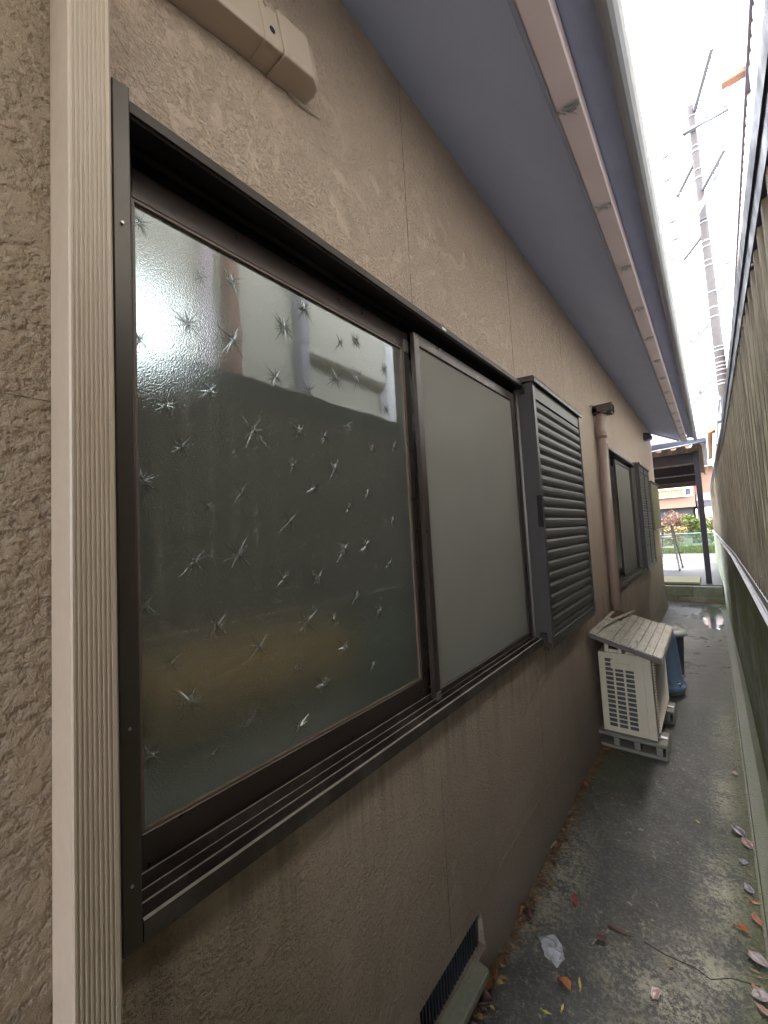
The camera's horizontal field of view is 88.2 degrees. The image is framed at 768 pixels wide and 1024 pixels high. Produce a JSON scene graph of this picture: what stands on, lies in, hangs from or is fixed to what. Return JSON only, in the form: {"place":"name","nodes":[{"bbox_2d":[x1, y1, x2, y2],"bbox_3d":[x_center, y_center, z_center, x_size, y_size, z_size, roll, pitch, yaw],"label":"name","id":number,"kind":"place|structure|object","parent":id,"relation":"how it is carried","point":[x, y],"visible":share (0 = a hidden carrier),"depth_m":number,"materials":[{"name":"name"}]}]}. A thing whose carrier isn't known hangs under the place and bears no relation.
{"place":"outdoors","nodes":[
{"label":"outdoors","id":0,"kind":"place"},
{"bbox_2d":[469,601,767,1023],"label":"alley floor","id":1,"kind":"structure","parent":0,"point":[617,972],"depth_m":1.56,"materials":[{"name":"concrete"}]},
{"bbox_2d":[0,0,692,1023],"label":"house","id":2,"kind":"structure","parent":1,"relation":"on","point":[384,330],"depth_m":1.00,"materials":[{"name":"beige paint"}]},
{"bbox_2d":[50,0,122,1023],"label":"cable trunking","id":3,"kind":"object","parent":2,"relation":"attached to","point":[86,927],"visible":1,"depth_m":0.51,"materials":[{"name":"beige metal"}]},
{"bbox_2d":[168,0,318,118],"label":"pipe duct cover","id":4,"kind":"object","parent":2,"relation":"attached to","point":[264,38],"visible":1,"depth_m":0.84,"materials":[{"name":"plastic"}]},
{"bbox_2d":[110,77,542,958],"bbox_3d":[0.121,-0.015,1.295,0.149,1.290,1.763,-6,-5,39],"label":"sliding window","id":5,"kind":"structure","parent":2,"relation":"in","point":[323,544],"depth_m":0.87,"materials":[{"name":"brown metal"}]},
{"bbox_2d":[589,402,621,611],"bbox_3d":[1.887,0.312,3.235,0.154,2.433,0.202,-6,-5,39],"label":"vent pipe","id":6,"kind":"object","parent":2,"relation":"attached to","point":[600,412],"visible":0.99,"depth_m":3.27,"materials":[{"name":"brown paint"}]},
{"bbox_2d":[607,443,643,587],"bbox_3d":[2.491,0.045,4.164,0.146,1.289,1.651,-6,-5,39],"label":"sliding window","id":7,"kind":"structure","parent":2,"relation":"in","point":[622,474],"depth_m":4.25,"materials":[{"name":"brown metal"}]},
{"bbox_2d":[557,0,696,440],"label":"rain gutter","id":8,"kind":"object","parent":2,"relation":"attached to","point":[613,27],"visible":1,"depth_m":1.38,"materials":[{"name":"plastic"}]},
{"bbox_2d":[477,987,493,1004],"bbox_3d":[0.300,1.491,1.213,0.055,0.044,0.047,0,-5,-40],"label":"fallen leaf","id":9,"kind":"object","parent":1,"relation":"on","point":[485,997],"visible":0.56,"depth_m":1.22,"materials":[{"name":"brown plant"}]},
{"bbox_2d":[485,977,492,990],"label":"fallen leaf","id":10,"kind":"object","parent":1,"relation":"on","point":[488,984],"visible":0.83,"depth_m":1.26,"materials":[{"name":"brown plant"}]},
{"bbox_2d":[489,965,497,980],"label":"fallen leaf","id":11,"kind":"object","parent":1,"relation":"on","point":[494,971],"visible":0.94,"depth_m":1.29,"materials":[{"name":"brown plant"}]},
{"bbox_2d":[522,908,532,924],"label":"fallen leaf","id":12,"kind":"object","parent":1,"relation":"on","point":[528,913],"visible":0.98,"depth_m":1.48,"materials":[{"name":"brown plant"}]},
{"bbox_2d":[557,974,570,990],"bbox_3d":[0.574,1.493,1.260,0.031,0.014,0.054,3,-4,-22],"label":"fallen leaf","id":13,"kind":"object","parent":1,"relation":"on","point":[566,981],"visible":1,"depth_m":1.26,"materials":[{"name":"orange plant"}]},
{"bbox_2d":[572,893,577,908],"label":"fallen leaf","id":14,"kind":"object","parent":1,"relation":"on","point":[574,899],"visible":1,"depth_m":1.53,"materials":[{"name":"red plant"}]},
{"bbox_2d":[581,780,588,790],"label":"fallen leaf","id":15,"kind":"object","parent":1,"relation":"on","point":[585,784],"visible":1,"depth_m":2.21,"materials":[{"name":"brown plant"}]},
{"bbox_2d":[593,931,606,940],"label":"fallen leaf","id":16,"kind":"object","parent":1,"relation":"on","point":[600,935],"visible":1,"depth_m":1.39,"materials":[{"name":"brown plant"}]},
{"bbox_2d":[467,600,767,1023],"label":"leaf litter","id":17,"kind":"object","parent":1,"relation":"on","point":[504,957],"visible":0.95,"depth_m":1.58,"materials":[{"name":"brown plant"}]},
{"bbox_2d":[608,924,634,937],"bbox_3d":[0.843,1.491,1.409,0.082,0.008,0.011,-6,-4,37],"label":"twig","id":18,"kind":"object","parent":1,"relation":"on","point":[614,928],"visible":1,"depth_m":1.41,"materials":[{"name":"brown wood"}]},
{"bbox_2d":[599,721,670,761],"bbox_3d":[1.623,1.479,2.584,0.390,0.095,0.190,-6,-5,39],"label":"concrete block","id":19,"kind":"object","parent":1,"relation":"on","point":[659,749],"depth_m":2.51,"materials":[{"name":"grey concrete"}]},
{"bbox_2d":[598,640,673,740],"bbox_3d":[1.802,1.179,2.811,0.344,0.508,0.719,-6,-5,39],"label":"air conditioner unit","id":20,"kind":"object","parent":19,"relation":"on","point":[635,693],"visible":0.93,"depth_m":2.55,"materials":[{"name":"beige metal"}]},
{"bbox_2d":[604,638,638,654],"bbox_3d":[1.554,0.876,2.597,0.197,0.094,0.035,-6,-5,39],"label":"plastic stand","id":21,"kind":"object","parent":20,"relation":"on","point":[607,648],"visible":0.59,"depth_m":2.61,"materials":[{"name":"beige plastic"}]},
{"bbox_2d":[589,611,672,664],"bbox_3d":[1.785,0.856,2.825,0.389,0.154,0.894,-6,-5,39],"label":"wooden cover","id":22,"kind":"object","parent":20,"relation":"on","point":[653,638],"visible":0.88,"depth_m":2.67,"materials":[{"name":"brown wood"}]},
{"bbox_2d":[600,610,634,627],"bbox_3d":[1.761,0.796,2.976,0.757,0.042,0.031,0,-5,-43],"label":"stick","id":23,"kind":"object","parent":22,"relation":"on","point":[615,619],"visible":1,"depth_m":2.93,"materials":[{"name":"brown wood"}]},
{"bbox_2d":[610,611,624,620],"bbox_3d":[1.832,0.807,3.091,0.075,0.026,0.280,-6,-5,39],"label":"board scrap","id":24,"kind":"object","parent":22,"relation":"on","point":[616,614],"visible":0.76,"depth_m":3.09,"materials":[{"name":"brown wood"}]},
{"bbox_2d":[650,986,660,1002],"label":"fallen leaf","id":25,"kind":"object","parent":1,"relation":"on","point":[655,992],"visible":1,"depth_m":1.22,"materials":[{"name":"plant"}]},
{"bbox_2d":[663,702,676,725],"bbox_3d":[1.970,1.486,3.004,0.390,0.095,0.190,-6,-5,39],"label":"concrete block","id":26,"kind":"object","parent":1,"relation":"on","point":[670,717],"depth_m":2.84,"materials":[{"name":"grey concrete"}]},
{"bbox_2d":[658,623,687,674],"bbox_3d":[2.681,1.310,3.808,0.406,0.468,0.406,-6,-5,39],"label":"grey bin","id":27,"kind":"object","parent":1,"relation":"on","point":[680,633],"visible":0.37,"depth_m":3.67,"materials":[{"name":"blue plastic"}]},
{"bbox_2d":[669,692,684,696],"bbox_3d":[2.400,1.517,3.401,0.300,0.032,0.298,-6,-5,39],"label":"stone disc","id":28,"kind":"object","parent":1,"relation":"on","point":[676,695],"visible":0.16,"depth_m":3.26,"materials":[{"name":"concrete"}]},
{"bbox_2d":[665,632,686,693],"bbox_3d":[2.386,1.261,3.417,0.332,0.480,0.332,-6,-5,39],"label":"blue bin","id":29,"kind":"object","parent":28,"relation":"on","point":[676,682],"visible":0.36,"depth_m":3.28,"materials":[{"name":"plastic"}]},
{"bbox_2d":[644,942,756,985],"bbox_3d":[1.018,1.478,1.282,0.295,0.001,0.046,-5,-4,30],"label":"floor crack","id":30,"kind":"object","parent":1,"relation":"on","point":[698,970],"visible":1,"depth_m":1.27,"materials":[{"name":"black concrete"}]},
{"bbox_2d":[731,824,745,836],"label":"fallen leaf","id":31,"kind":"object","parent":1,"relation":"on","point":[738,830],"visible":1,"depth_m":1.83,"materials":[{"name":"grey plant"}]},
{"bbox_2d":[733,923,750,933],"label":"fallen leaf","id":32,"kind":"object","parent":1,"relation":"on","point":[742,926],"visible":1,"depth_m":1.40,"materials":[{"name":"orange plant"}]},
{"bbox_2d":[738,858,748,865],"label":"fallen leaf","id":33,"kind":"object","parent":1,"relation":"on","point":[745,862],"visible":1,"depth_m":1.67,"materials":[{"name":"grey plant"}]},
{"bbox_2d":[722,604,767,961],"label":"floor joint","id":34,"kind":"object","parent":1,"relation":"on","point":[759,887],"visible":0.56,"depth_m":1.86,"materials":[{"name":"concrete"}]},
{"bbox_2d":[741,836,754,853],"bbox_3d":[1.605,1.468,1.750,0.037,0.013,0.080,-9,0,15],"label":"fallen leaf","id":35,"kind":"object","parent":1,"relation":"on","point":[745,841],"visible":1,"depth_m":1.75,"materials":[{"name":"pink plant"}]},
{"bbox_2d":[743,882,754,896],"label":"fallen leaf","id":36,"kind":"object","parent":1,"relation":"on","point":[747,886],"visible":1,"depth_m":1.54,"materials":[{"name":"grey plant"}]},
{"bbox_2d":[750,980,761,995],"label":"fallen leaf","id":37,"kind":"object","parent":1,"relation":"on","point":[752,984],"visible":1,"depth_m":1.23,"materials":[{"name":"brown plant"}]},
{"bbox_2d":[745,986,767,1001],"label":"fallen leaf","id":38,"kind":"object","parent":1,"relation":"on","point":[763,993],"visible":1,"depth_m":1.20,"materials":[{"name":"grey plant"}]},
{"bbox_2d":[751,912,763,930],"bbox_3d":[1.337,1.463,1.419,0.031,0.010,0.067,-2,-3,21],"label":"fallen leaf","id":39,"kind":"object","parent":1,"relation":"on","point":[757,919],"visible":1,"depth_m":1.42,"materials":[{"name":"plant"}]},
{"bbox_2d":[748,949,767,967],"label":"fallen leaf","id":40,"kind":"object","parent":1,"relation":"on","point":[758,958],"visible":1,"depth_m":1.30,"materials":[{"name":"beige plant"}]},
{"bbox_2d":[755,1002,767,1015],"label":"fallen leaf","id":41,"kind":"object","parent":1,"relation":"on","point":[763,1009],"visible":1,"depth_m":1.16,"materials":[{"name":"brown plant"}]},
{"bbox_2d":[623,0,746,516],"label":"sky","id":42,"kind":"structure","parent":0,"point":[670,40],"materials":[{"name":"white"}]},
{"bbox_2d":[660,537,714,553],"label":"grass verge","id":43,"kind":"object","parent":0,"point":[687,542],"depth_m":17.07,"materials":[{"name":"plant"}]},
{"bbox_2d":[659,524,687,544],"bbox_3d":[12.263,0.975,17.200,1.629,0.997,1.039,-4,-4,15],"label":"shrub","id":44,"kind":"object","parent":43,"relation":"on","point":[678,529],"visible":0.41,"depth_m":17.00,"materials":[{"name":"yellow plant"}]},
{"bbox_2d":[651,434,697,537],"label":"orange house","id":45,"kind":"structure","parent":43,"relation":"on","point":[680,500],"depth_m":21.01,"materials":[{"name":"white paint"}]},
{"bbox_2d":[685,486,690,494],"bbox_3d":[15.825,-1.459,20.645,0.280,1.160,0.048,-6,-5,39],"label":"window","id":46,"kind":"structure","parent":45,"relation":"in","point":[688,492],"depth_m":20.60,"materials":[{"name":"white glass"}]},
{"bbox_2d":[661,510,690,539],"bbox_3d":[13.997,0.673,19.115,1.796,1.632,1.143,-4,-4,19],"label":"shrub","id":47,"kind":"object","parent":43,"relation":"on","point":[676,520],"visible":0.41,"depth_m":18.99,"materials":[{"name":"pink plant"}]},
{"bbox_2d":[660,532,714,546],"bbox_3d":[11.998,1.137,15.513,6.603,0.647,0.074,-6,-5,39],"label":"fence","id":48,"kind":"object","parent":43,"relation":"on","point":[687,537],"visible":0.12,"depth_m":15.56,"materials":[{"name":"green metal"}]},
{"bbox_2d":[682,514,711,542],"bbox_3d":[13.738,0.698,17.418,1.137,1.394,1.195,-6,-5,39],"label":"shrub","id":49,"kind":"object","parent":43,"relation":"on","point":[692,521],"visible":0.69,"depth_m":17.25,"materials":[{"name":"green plant"}]},
{"bbox_2d":[689,436,712,519],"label":"house","id":50,"kind":"structure","parent":43,"relation":"on","point":[706,480],"depth_m":20.89,"materials":[{"name":"orange tile"}]},
{"bbox_2d":[705,515,713,530],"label":"shrub","id":51,"kind":"object","parent":43,"relation":"on","point":[710,517],"visible":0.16,"depth_m":17.29,"materials":[{"name":"yellow plant"}]},
{"bbox_2d":[707,529,713,542],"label":"shrub","id":52,"kind":"object","parent":43,"relation":"on","point":[711,536],"visible":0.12,"depth_m":16.10,"materials":[{"name":"green plant"}]},
{"bbox_2d":[663,553,715,561],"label":"road","id":53,"kind":"structure","parent":0,"point":[694,557],"depth_m":12.16,"materials":[{"name":"grey asphalt"}]},
{"bbox_2d":[663,562,716,562],"bbox_3d":[8.828,1.344,10.534,80.000,0.004,0.080,-6,-5,39],"label":"road edge line","id":54,"kind":"object","parent":53,"relation":"on","point":[690,562],"visible":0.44,"depth_m":10.85,"materials":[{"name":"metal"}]},
{"bbox_2d":[661,44,733,406],"bbox_3d":[8.700,-4.913,10.950,2.130,13.101,2.971,-2,-4,-20],"label":"utility pole","id":55,"kind":"object","parent":53,"relation":"on","point":[713,291],"visible":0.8,"depth_m":10.82,"materials":[{"name":"metal"}]},
{"bbox_2d":[647,79,741,308],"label":"overhead wires","id":56,"kind":"object","parent":55,"relation":"attached to","point":[703,179],"visible":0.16,"depth_m":11.06,"materials":[{"name":"black metal"}]},
{"bbox_2d":[663,563,724,599],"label":"forecourt","id":57,"kind":"structure","parent":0,"point":[693,569],"depth_m":8.89,"materials":[{"name":"concrete"}]},
{"bbox_2d":[661,525,683,570],"bbox_3d":[7.102,0.863,9.879,0.499,1.069,1.245,-6,-5,39],"label":"step ladder","id":58,"kind":"object","parent":57,"relation":"on","point":[674,541],"visible":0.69,"depth_m":9.69,"materials":[{"name":"metal"}]},
{"bbox_2d":[651,437,711,583],"bbox_3d":[5.547,0.188,9.980,4.246,2.597,4.744,-6,-5,39],"label":"carport","id":59,"kind":"object","parent":57,"relation":"on","point":[681,465],"visible":0.32,"depth_m":7.54,"materials":[{"name":"brown metal"}]},
{"bbox_2d":[664,576,700,583],"bbox_3d":[5.545,1.329,7.778,1.048,0.039,0.910,-6,-5,39],"label":"ramp board","id":60,"kind":"object","parent":57,"relation":"on","point":[680,580],"visible":0.53,"depth_m":7.48,"materials":[{"name":"beige concrete"}]},
{"label":"ground","id":61,"kind":"structure","parent":0,"visible":0},
{"bbox_2d":[665,585,724,603],"bbox_3d":[5.363,1.506,7.209,1.260,0.328,0.174,-6,-5,39],"label":"block step","id":62,"kind":"object","parent":61,"relation":"on","point":[705,594],"visible":0.62,"depth_m":7.00,"materials":[{"name":"concrete"}]},
{"bbox_2d":[707,396,723,465],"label":"neighbour shed","id":63,"kind":"structure","parent":61,"relation":"on","point":[713,432],"depth_m":9.99,"materials":[{"name":"white paint"}]},
{"bbox_2d":[714,534,767,779],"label":"retaining wall","id":64,"kind":"structure","parent":61,"relation":"on","point":[749,627],"depth_m":2.53,"materials":[{"name":"concrete"}]},
{"bbox_2d":[709,0,767,626],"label":"corrugated fence","id":65,"kind":"object","parent":64,"relation":"on","point":[738,489],"visible":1,"depth_m":1.39,"materials":[{"name":"metal"}]},
{"bbox_2d":[721,0,764,322],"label":"neighbour house","id":66,"kind":"structure","parent":61,"relation":"on","point":[747,72],"depth_m":4.09,"materials":[{"name":"white paint"}]},
{"bbox_2d":[723,604,767,936],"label":"kerb strip","id":67,"kind":"object","parent":61,"relation":"on","point":[756,780],"visible":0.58,"depth_m":2.29,"materials":[{"name":"concrete"}]}
]}

